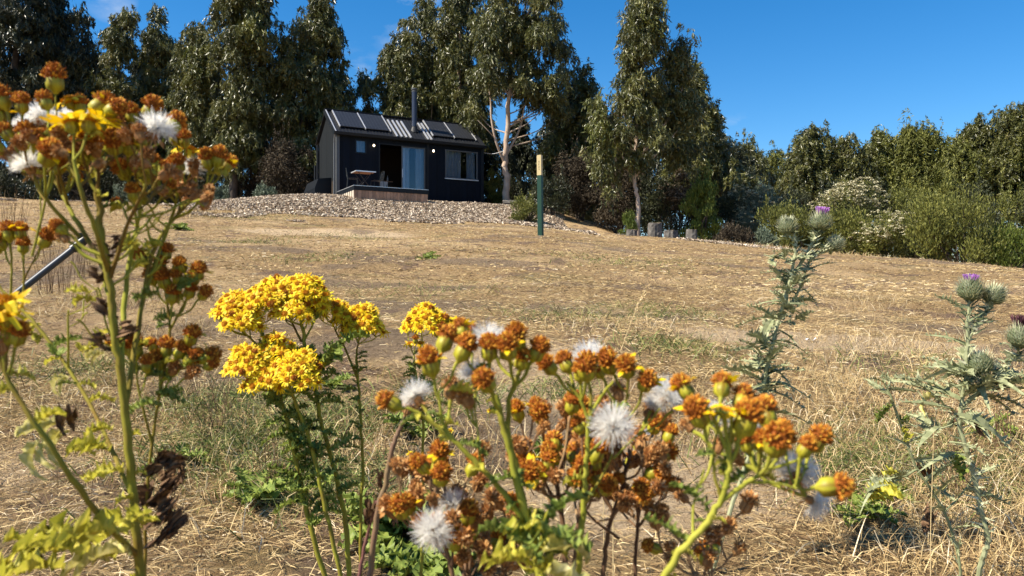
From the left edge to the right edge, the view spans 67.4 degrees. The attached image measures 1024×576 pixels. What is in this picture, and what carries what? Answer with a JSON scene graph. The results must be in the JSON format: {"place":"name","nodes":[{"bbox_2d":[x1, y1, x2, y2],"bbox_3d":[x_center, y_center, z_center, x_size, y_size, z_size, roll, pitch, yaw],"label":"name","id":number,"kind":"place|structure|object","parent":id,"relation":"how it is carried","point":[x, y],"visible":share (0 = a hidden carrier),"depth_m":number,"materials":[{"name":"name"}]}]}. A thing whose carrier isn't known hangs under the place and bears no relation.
{"place":"outdoors","nodes":[
{"label":"outdoors","id":0,"kind":"place"},
{"bbox_2d":[0,197,1023,575],"bbox_3d":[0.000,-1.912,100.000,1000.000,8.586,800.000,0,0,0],"label":"ground","id":1,"kind":"structure","parent":0,"point":[376,349],"depth_m":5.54,"materials":[{"name":"plant"}]},
{"bbox_2d":[0,165,20,198],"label":"undergrowth bush","id":2,"kind":"object","parent":1,"relation":"on","point":[3,179],"visible":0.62,"depth_m":37.68,"materials":[{"name":"green plant"}]},
{"bbox_2d":[0,169,66,200],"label":"undergrowth bush","id":3,"kind":"object","parent":1,"relation":"on","point":[21,187],"visible":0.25,"depth_m":38.47,"materials":[{"name":"green plant"}]},
{"bbox_2d":[0,0,72,193],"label":"gum tree","id":4,"kind":"object","parent":1,"relation":"on","point":[13,28],"visible":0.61,"depth_m":42.45,"materials":[{"name":"green plant"}]},
{"bbox_2d":[12,233,86,294],"bbox_3d":[-2.561,0.138,3.735,0.884,0.833,0.046,0,0,-25],"label":"leaning pole","id":5,"kind":"object","parent":1,"relation":"on","point":[50,266],"visible":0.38,"depth_m":3.84,"materials":[{"name":"black plastic"}]},
{"bbox_2d":[18,0,81,198],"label":"gum tree","id":6,"kind":"object","parent":1,"relation":"on","point":[63,13],"visible":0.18,"depth_m":44.50,"materials":[{"name":"green plant"}]},
{"bbox_2d":[29,241,77,294],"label":"dry weed","id":7,"kind":"object","parent":1,"relation":"on","point":[52,279],"visible":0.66,"depth_m":7.20,"materials":[{"name":"plant"}]},
{"bbox_2d":[39,155,110,201],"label":"undergrowth bush","id":8,"kind":"object","parent":1,"relation":"on","point":[88,194],"visible":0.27,"depth_m":39.73,"materials":[{"name":"green plant"}]},
{"bbox_2d":[57,1,110,195],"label":"gum tree","id":9,"kind":"object","parent":1,"relation":"on","point":[79,61],"visible":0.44,"depth_m":43.61,"materials":[{"name":"green plant"}]},
{"bbox_2d":[85,162,139,201],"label":"undergrowth bush","id":10,"kind":"object","parent":1,"relation":"on","point":[106,179],"visible":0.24,"depth_m":40.87,"materials":[{"name":"green plant"}]},
{"bbox_2d":[80,3,149,193],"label":"gum tree","id":11,"kind":"object","parent":1,"relation":"on","point":[116,42],"visible":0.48,"depth_m":43.47,"materials":[{"name":"green plant"}]},
{"bbox_2d":[0,61,238,575],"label":"ragwort","id":12,"kind":"object","parent":1,"relation":"on","point":[98,129],"visible":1,"depth_m":0.42,"materials":[{"name":"green plant"}]},
{"bbox_2d":[132,3,183,199],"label":"gum tree","id":13,"kind":"object","parent":1,"relation":"on","point":[157,49],"visible":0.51,"depth_m":45.51,"materials":[{"name":"green plant"}]},
{"bbox_2d":[138,442,215,470],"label":"leafy weed","id":14,"kind":"object","parent":1,"relation":"on","point":[186,450],"visible":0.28,"depth_m":2.61,"materials":[{"name":"green plant"}]},
{"bbox_2d":[161,20,225,187],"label":"gum tree","id":15,"kind":"object","parent":1,"relation":"on","point":[190,80],"visible":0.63,"depth_m":41.14,"materials":[{"name":"green plant"}]},
{"bbox_2d":[190,368,240,436],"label":"dry weed","id":16,"kind":"object","parent":1,"relation":"on","point":[224,408],"visible":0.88,"depth_m":2.89,"materials":[{"name":"plant"}]},
{"bbox_2d":[190,142,244,197],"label":"undergrowth bush","id":17,"kind":"object","parent":1,"relation":"on","point":[222,178],"visible":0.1,"depth_m":40.70,"materials":[{"name":"green plant"}]},
{"bbox_2d":[202,0,287,197],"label":"gum tree","id":18,"kind":"object","parent":1,"relation":"on","point":[244,41],"visible":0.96,"depth_m":39.31,"materials":[{"name":"green plant"}]},
{"bbox_2d":[237,120,269,197],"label":"brush","id":19,"kind":"object","parent":1,"relation":"on","point":[250,183],"visible":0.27,"depth_m":40.55,"materials":[{"name":"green plant"}]},
{"bbox_2d":[222,466,290,504],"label":"leafy weed","id":20,"kind":"object","parent":1,"relation":"on","point":[256,491],"visible":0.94,"depth_m":2.32,"materials":[{"name":"green plant"}]},
{"bbox_2d":[254,419,298,479],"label":"dry weed","id":21,"kind":"object","parent":1,"relation":"on","point":[274,457],"visible":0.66,"depth_m":2.48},
{"bbox_2d":[256,109,314,194],"bbox_3d":[-11.319,-6.433,39.040,3.221,5.184,2.989,0,0,-24],"label":"brush","id":22,"kind":"object","parent":1,"relation":"on","point":[285,161],"visible":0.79,"depth_m":38.60,"materials":[{"name":"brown plant"}]},
{"bbox_2d":[207,272,370,575],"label":"ragwort","id":23,"kind":"object","parent":1,"relation":"on","point":[268,365],"visible":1,"depth_m":1.00,"materials":[{"name":"yellow plant"}]},
{"bbox_2d":[250,0,357,193],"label":"gum tree","id":24,"kind":"object","parent":1,"relation":"on","point":[308,50],"visible":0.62,"depth_m":40.96,"materials":[{"name":"green plant"}]},
{"bbox_2d":[321,371,354,389],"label":"leafy weed","id":25,"kind":"object","parent":1,"relation":"on","point":[331,384],"visible":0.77,"depth_m":3.59,"materials":[{"name":"green plant"}]},
{"bbox_2d":[313,297,390,575],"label":"ragwort","id":26,"kind":"object","parent":1,"relation":"on","point":[362,316],"visible":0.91,"depth_m":1.07,"materials":[{"name":"green plant"}]},
{"bbox_2d":[357,399,416,575],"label":"ragwort","id":27,"kind":"object","parent":1,"relation":"on","point":[371,511],"visible":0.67,"depth_m":0.58,"materials":[{"name":"brown plant"}]},
{"bbox_2d":[338,487,443,553],"bbox_3d":[-0.318,0.629,2.147,0.384,0.145,0.412,0,0,0],"label":"leafy weed","id":28,"kind":"object","parent":1,"relation":"on","point":[386,533],"visible":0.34,"depth_m":2.07,"materials":[{"name":"green plant"}]},
{"bbox_2d":[304,88,486,202],"bbox_3d":[-5.090,-6.364,35.925,8.010,6.228,6.151,0,0,-28],"label":"cabin","id":29,"kind":"object","parent":1,"relation":"on","point":[414,158],"visible":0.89,"depth_m":36.02,"materials":[{"name":"metal"}]},
{"bbox_2d":[379,143,425,189],"bbox_3d":[-5.043,-5.420,35.470,2.320,2.360,0.105,0,0,-28],"label":"sliding door","id":30,"kind":"structure","parent":29,"relation":"in","point":[402,146],"depth_m":35.46,"materials":[{"name":"black metal"}]},
{"bbox_2d":[351,39,439,118],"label":"gum tree","id":31,"kind":"object","parent":1,"relation":"on","point":[390,92],"visible":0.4,"depth_m":42.79,"materials":[{"name":"green plant"}]},
{"bbox_2d":[0,193,806,250],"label":"wood chips","id":32,"kind":"object","parent":1,"relation":"on","point":[431,211],"visible":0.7,"depth_m":29.10,"materials":[{"name":"wood"}]},
{"bbox_2d":[382,411,450,436],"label":"leafy weed","id":33,"kind":"object","parent":1,"relation":"on","point":[397,418],"visible":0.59,"depth_m":2.87,"materials":[{"name":"green plant"}]},
{"bbox_2d":[364,534,477,575],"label":"leafy weed","id":34,"kind":"object","parent":1,"relation":"on","point":[402,558],"visible":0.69,"depth_m":1.88,"materials":[{"name":"green plant"}]},
{"bbox_2d":[381,0,473,120],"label":"gum tree","id":35,"kind":"object","parent":1,"relation":"on","point":[424,23],"visible":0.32,"depth_m":43.53,"materials":[{"name":"green plant"}]},
{"bbox_2d":[399,301,456,575],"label":"ragwort","id":36,"kind":"object","parent":1,"relation":"on","point":[431,317],"visible":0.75,"depth_m":1.11,"materials":[{"name":"yellow plant"}]},
{"bbox_2d":[376,439,491,575],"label":"ragwort","id":37,"kind":"object","parent":1,"relation":"on","point":[434,469],"visible":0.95,"depth_m":0.42,"materials":[{"name":"plant"}]},
{"bbox_2d":[428,0,502,160],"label":"gum tree","id":38,"kind":"object","parent":1,"relation":"on","point":[457,13],"visible":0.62,"depth_m":42.42,"materials":[{"name":"green plant"}]},
{"bbox_2d":[374,317,592,575],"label":"ragwort","id":39,"kind":"object","parent":1,"relation":"on","point":[509,343],"visible":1,"depth_m":0.37,"materials":[{"name":"green plant"}]},
{"bbox_2d":[454,472,530,575],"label":"ragwort","id":40,"kind":"object","parent":1,"relation":"on","point":[473,515],"visible":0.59,"depth_m":0.43,"materials":[{"name":"plant"}]},
{"bbox_2d":[484,116,501,202],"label":"tree","id":41,"kind":"object","parent":1,"relation":"on","point":[488,163],"visible":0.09,"depth_m":51.00,"materials":[{"name":"green plant"}]},
{"bbox_2d":[484,156,503,203],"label":"bushy shrub","id":42,"kind":"object","parent":1,"relation":"on","point":[494,196],"visible":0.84,"depth_m":39.20,"materials":[{"name":"green plant"}]},
{"bbox_2d":[492,127,527,201],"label":"undergrowth bush","id":43,"kind":"object","parent":1,"relation":"on","point":[513,179],"visible":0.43,"depth_m":42.50,"materials":[{"name":"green plant"}]},
{"bbox_2d":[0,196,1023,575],"bbox_3d":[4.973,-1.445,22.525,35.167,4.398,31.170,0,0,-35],"label":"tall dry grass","id":44,"kind":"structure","parent":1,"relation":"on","point":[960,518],"depth_m":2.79,"materials":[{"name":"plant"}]},
{"bbox_2d":[0,212,1023,545],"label":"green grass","id":45,"kind":"structure","parent":1,"relation":"on","point":[660,342],"depth_m":2.96,"materials":[{"name":"plant"}]},
{"bbox_2d":[494,113,540,198],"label":"tree","id":46,"kind":"object","parent":1,"relation":"on","point":[523,150],"visible":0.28,"depth_m":49.47,"materials":[{"name":"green plant"}]},
{"bbox_2d":[508,189,536,221],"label":"bushy shrub","id":47,"kind":"object","parent":1,"relation":"on","point":[526,208],"visible":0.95,"depth_m":30.85,"materials":[{"name":"green plant"}]},
{"bbox_2d":[456,0,592,199],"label":"gum tree","id":48,"kind":"object","parent":1,"relation":"on","point":[507,37],"visible":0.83,"depth_m":37.05,"materials":[{"name":"green plant"}]},
{"bbox_2d":[517,137,558,203],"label":"undergrowth bush","id":49,"kind":"object","parent":1,"relation":"on","point":[532,172],"visible":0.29,"depth_m":39.87,"materials":[{"name":"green plant"}]},
{"bbox_2d":[537,155,543,235],"bbox_3d":[0.701,-2.130,19.000,0.180,2.310,0.171,-1,0,28],"label":"marker post","id":50,"kind":"object","parent":1,"relation":"on","point":[540,219],"visible":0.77,"depth_m":18.96,"materials":[{"name":"green paint"}]},
{"bbox_2d":[524,117,565,211],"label":"tree","id":51,"kind":"object","parent":1,"relation":"on","point":[540,141],"visible":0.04,"depth_m":49.59,"materials":[{"name":"green plant"}]},
{"bbox_2d":[526,164,574,215],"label":"bushy shrub","id":52,"kind":"object","parent":1,"relation":"on","point":[554,196],"visible":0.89,"depth_m":33.55,"materials":[{"name":"green plant"}]},
{"bbox_2d":[505,389,624,570],"bbox_3d":[0.036,0.480,0.461,0.081,0.847,0.115,0,0,0],"label":"ragwort","id":53,"kind":"object","parent":1,"relation":"on","point":[553,455],"visible":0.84,"depth_m":0.44,"materials":[{"name":"plant"}]},
{"bbox_2d":[531,57,617,226],"bbox_3d":[3.286,-7.200,39.976,4.688,9.540,4.870,0,0,40],"label":"bushy tree","id":54,"kind":"object","parent":1,"relation":"on","point":[573,129],"visible":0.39,"depth_m":39.22,"materials":[{"name":"green plant"}]},
{"bbox_2d":[551,137,601,220],"bbox_3d":[2.894,-5.086,34.937,2.549,4.097,2.490,0,0,0],"label":"brush","id":55,"kind":"object","parent":1,"relation":"on","point":[576,171],"visible":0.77,"depth_m":34.52,"materials":[{"name":"brown plant"}]},
{"bbox_2d":[535,337,684,574],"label":"ragwort","id":56,"kind":"object","parent":1,"relation":"on","point":[586,366],"visible":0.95,"depth_m":0.40,"materials":[{"name":"white plant"}]},
{"bbox_2d":[586,158,650,233],"bbox_3d":[4.816,-4.514,33.889,2.680,4.446,2.609,0,0,-27],"label":"brush","id":57,"kind":"object","parent":1,"relation":"on","point":[623,205],"visible":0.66,"depth_m":33.54,"materials":[{"name":"brown plant"}]},
{"bbox_2d":[618,208,637,234],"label":"bushy shrub","id":58,"kind":"object","parent":1,"relation":"on","point":[629,221],"visible":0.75,"depth_m":29.90,"materials":[{"name":"green plant"}]},
{"bbox_2d":[579,411,683,575],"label":"ragwort","id":59,"kind":"object","parent":1,"relation":"on","point":[657,455],"visible":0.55,"depth_m":0.46,"materials":[{"name":"plant"}]},
{"bbox_2d":[578,0,709,235],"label":"gum tree","id":60,"kind":"object","parent":1,"relation":"on","point":[643,97],"visible":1,"depth_m":30.76,"materials":[{"name":"green plant"}]},
{"bbox_2d":[625,160,681,236],"bbox_3d":[6.176,-3.809,33.516,2.604,3.907,2.538,0,0,0],"label":"brush","id":61,"kind":"object","parent":1,"relation":"on","point":[657,216],"visible":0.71,"depth_m":33.16,"materials":[{"name":"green plant"}]},
{"bbox_2d":[630,119,682,226],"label":"tree","id":62,"kind":"object","parent":1,"relation":"on","point":[653,172],"visible":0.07,"depth_m":45.23,"materials":[{"name":"green plant"}]},
{"bbox_2d":[657,157,700,235],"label":"flowering shrub","id":63,"kind":"object","parent":1,"relation":"on","point":[677,196],"visible":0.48,"depth_m":32.87,"materials":[{"name":"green plant"}]},
{"bbox_2d":[640,489,760,575],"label":"ragwort","id":64,"kind":"object","parent":1,"relation":"on","point":[707,551],"visible":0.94,"depth_m":0.45,"materials":[{"name":"plant"}]},
{"bbox_2d":[678,156,723,240],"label":"bushy shrub","id":65,"kind":"object","parent":1,"relation":"on","point":[702,194],"visible":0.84,"depth_m":31.34,"materials":[{"name":"green plant"}]},
{"bbox_2d":[654,53,760,200],"bbox_3d":[9.048,-6.308,35.998,4.887,9.440,4.440,0,0,0],"label":"bushy tree","id":66,"kind":"object","parent":1,"relation":"on","point":[725,170],"visible":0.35,"depth_m":35.05,"materials":[{"name":"green plant"}]},
{"bbox_2d":[678,181,740,239],"bbox_3d":[8.451,-3.112,32.894,2.609,2.957,2.458,0,0,0],"label":"brush","id":67,"kind":"object","parent":1,"relation":"on","point":[724,202],"visible":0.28,"depth_m":32.61,"materials":[{"name":"green plant"}]},
{"bbox_2d":[712,220,755,243],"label":"bushy shrub","id":68,"kind":"object","parent":1,"relation":"on","point":[732,231],"visible":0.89,"depth_m":28.31,"materials":[{"name":"brown plant"}]},
{"bbox_2d":[714,132,767,216],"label":"bushy tree","id":69,"kind":"object","parent":1,"relation":"on","point":[740,155],"visible":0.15,"depth_m":41.56,"materials":[{"name":"green plant"}]},
{"bbox_2d":[644,369,856,575],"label":"ragwort","id":70,"kind":"object","parent":1,"relation":"on","point":[758,425],"visible":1,"depth_m":0.33,"materials":[{"name":"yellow plant"}]},
{"bbox_2d":[720,167,781,242],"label":"flowering shrub","id":71,"kind":"object","parent":1,"relation":"on","point":[749,220],"visible":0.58,"depth_m":32.82,"materials":[{"name":"green plant"}]},
{"bbox_2d":[738,129,776,205],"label":"bushy tree","id":72,"kind":"object","parent":1,"relation":"on","point":[755,153],"visible":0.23,"depth_m":49.36,"materials":[{"name":"green plant"}]},
{"bbox_2d":[754,223,779,245],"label":"bushy shrub","id":73,"kind":"object","parent":1,"relation":"on","point":[764,235],"visible":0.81,"depth_m":28.35,"materials":[{"name":"green plant"}]},
{"bbox_2d":[701,206,847,572],"bbox_3d":[0.642,0.266,1.900,0.294,0.939,0.276,0,0,-42],"label":"thistle","id":74,"kind":"object","parent":1,"relation":"on","point":[820,220],"visible":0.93,"depth_m":1.90,"materials":[{"name":"plant"}]},
{"bbox_2d":[747,160,801,246],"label":"bushy shrub","id":75,"kind":"object","parent":1,"relation":"on","point":[777,196],"visible":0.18,"depth_m":33.75,"materials":[{"name":"green plant"}]},
{"bbox_2d":[760,140,793,209],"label":"bushy tree","id":76,"kind":"object","parent":1,"relation":"on","point":[774,158],"visible":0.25,"depth_m":51.51,"materials":[{"name":"green plant"}]},
{"bbox_2d":[753,191,815,248],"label":"bushy shrub","id":77,"kind":"object","parent":1,"relation":"on","point":[774,217],"visible":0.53,"depth_m":29.67,"materials":[{"name":"green plant"}]},
{"bbox_2d":[778,154,815,235],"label":"undergrowth bush","id":78,"kind":"object","parent":1,"relation":"on","point":[801,197],"visible":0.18,"depth_m":37.81,"materials":[{"name":"green plant"}]},
{"bbox_2d":[773,119,837,214],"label":"bushy tree","id":79,"kind":"object","parent":1,"relation":"on","point":[808,146],"visible":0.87,"depth_m":45.35,"materials":[{"name":"green plant"}]},
{"bbox_2d":[799,225,834,251],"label":"undergrowth bush","id":80,"kind":"object","parent":1,"relation":"on","point":[807,241],"visible":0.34,"depth_m":30.02,"materials":[{"name":"green plant"}]},
{"bbox_2d":[820,191,874,254],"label":"bushy shrub","id":81,"kind":"object","parent":1,"relation":"on","point":[841,225],"visible":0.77,"depth_m":29.69,"materials":[{"name":"green plant"}]},
{"bbox_2d":[805,161,890,254],"bbox_3d":[14.497,-3.395,33.052,3.457,4.679,2.962,0,0,0],"label":"flowering shrub","id":82,"kind":"object","parent":1,"relation":"on","point":[851,187],"visible":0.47,"depth_m":32.56,"materials":[{"name":"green plant"}]},
{"bbox_2d":[816,130,886,214],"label":"bushy tree","id":83,"kind":"object","parent":1,"relation":"on","point":[843,148],"visible":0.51,"depth_m":45.16,"materials":[{"name":"green plant"}]},
{"bbox_2d":[807,486,908,526],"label":"leafy weed","id":84,"kind":"object","parent":1,"relation":"on","point":[878,507],"visible":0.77,"depth_m":2.15,"materials":[{"name":"green plant"}]},
{"bbox_2d":[847,144,901,249],"bbox_3d":[17.934,-4.025,38.125,2.625,6.336,2.874,0,0,26],"label":"undergrowth bush","id":85,"kind":"object","parent":1,"relation":"on","point":[887,205],"visible":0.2,"depth_m":37.72,"materials":[{"name":"green plant"}]},
{"bbox_2d":[862,123,905,203],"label":"bushy tree","id":86,"kind":"object","parent":1,"relation":"on","point":[886,148],"visible":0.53,"depth_m":45.26,"materials":[{"name":"green plant"}]},
{"bbox_2d":[848,202,924,258],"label":"flowering shrub","id":87,"kind":"object","parent":1,"relation":"on","point":[875,244],"visible":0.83,"depth_m":28.81,"materials":[{"name":"green plant"}]},
{"bbox_2d":[881,107,934,218],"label":"bushy tree","id":88,"kind":"object","parent":1,"relation":"on","point":[904,145],"visible":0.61,"depth_m":44.48,"materials":[{"name":"green plant"}]},
{"bbox_2d":[884,162,934,252],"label":"undergrowth bush","id":89,"kind":"object","parent":1,"relation":"on","point":[903,201],"visible":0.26,"depth_m":36.87,"materials":[{"name":"green plant"}]},
{"bbox_2d":[891,190,945,259],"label":"undergrowth bush","id":90,"kind":"object","parent":1,"relation":"on","point":[913,257],"visible":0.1,"depth_m":31.83,"materials":[{"name":"green plant"}]},
{"bbox_2d":[906,115,958,202],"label":"bushy tree","id":91,"kind":"object","parent":1,"relation":"on","point":[933,165],"visible":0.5,"depth_m":44.21,"materials":[{"name":"green plant"}]},
{"bbox_2d":[858,372,1012,575],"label":"dry thistle","id":92,"kind":"object","parent":1,"relation":"on","point":[880,486],"visible":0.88,"depth_m":1.70,"materials":[{"name":"green plant"}]},
{"bbox_2d":[925,140,967,259],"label":"undergrowth bush","id":93,"kind":"object","parent":1,"relation":"on","point":[945,189],"visible":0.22,"depth_m":35.50,"materials":[{"name":"green plant"}]},
{"bbox_2d":[880,273,1023,575],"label":"thistle","id":94,"kind":"object","parent":1,"relation":"on","point":[978,367],"visible":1,"depth_m":1.54,"materials":[{"name":"plant"}]},
{"bbox_2d":[900,173,1009,264],"bbox_3d":[15.869,-2.429,27.501,3.563,3.510,2.993,0,0,0],"label":"bushy shrub","id":95,"kind":"object","parent":1,"relation":"on","point":[937,230],"visible":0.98,"depth_m":27.16,"materials":[{"name":"green plant"}]},
{"bbox_2d":[924,405,990,504],"bbox_3d":[1.374,0.516,2.368,0.211,0.309,0.280,0,0,33],"label":"dry weed","id":96,"kind":"object","parent":1,"relation":"on","point":[965,476],"visible":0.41,"depth_m":2.38,"materials":[{"name":"plant"}]},
{"bbox_2d":[923,129,1007,215],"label":"bushy tree","id":97,"kind":"object","parent":1,"relation":"on","point":[969,171],"visible":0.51,"depth_m":43.05,"materials":[{"name":"green plant"}]},
{"bbox_2d":[947,145,1001,261],"bbox_3d":[21.136,-3.463,35.038,2.704,6.158,2.658,0,0,29],"label":"undergrowth bush","id":98,"kind":"object","parent":1,"relation":"on","point":[970,188],"visible":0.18,"depth_m":34.82,"materials":[{"name":"green plant"}]},
{"bbox_2d":[952,112,1014,193],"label":"bushy tree","id":99,"kind":"object","parent":1,"relation":"on","point":[977,133],"visible":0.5,"depth_m":43.25,"materials":[{"name":"green plant"}]},
{"bbox_2d":[954,412,1020,439],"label":"leafy weed","id":100,"kind":"object","parent":1,"relation":"on","point":[998,426],"visible":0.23,"depth_m":3.06,"materials":[{"name":"green plant"}]},
{"bbox_2d":[966,199,1019,265],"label":"undergrowth bush","id":101,"kind":"object","parent":1,"relation":"on","point":[998,217],"visible":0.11,"depth_m":30.61,"materials":[{"name":"green plant"}]},
{"bbox_2d":[965,366,1023,448],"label":"dry weed","id":102,"kind":"object","parent":1,"relation":"on","point":[997,417],"visible":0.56,"depth_m":2.91,"materials":[{"name":"plant"}]},
{"bbox_2d":[980,218,1023,267],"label":"bushy shrub","id":103,"kind":"object","parent":1,"relation":"on","point":[1006,258],"visible":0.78,"depth_m":26.82,"materials":[{"name":"green plant"}]},
{"bbox_2d":[984,101,1023,221],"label":"bushy tree","id":104,"kind":"object","parent":1,"relation":"on","point":[1006,126],"visible":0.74,"depth_m":42.35,"materials":[{"name":"green plant"}]},
{"bbox_2d":[993,162,1023,231],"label":"undergrowth bush","id":105,"kind":"object","parent":1,"relation":"on","point":[1005,207],"visible":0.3,"depth_m":33.70,"materials":[{"name":"green plant"}]},
{"bbox_2d":[1000,121,1023,217],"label":"bushy tree","id":106,"kind":"object","parent":1,"relation":"on","point":[1018,156],"visible":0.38,"depth_m":41.78,"materials":[{"name":"green plant"}]},
{"bbox_2d":[0,0,1023,257],"label":"sky","id":107,"kind":"structure","parent":0,"point":[776,68],"materials":[{"name":"blue"}]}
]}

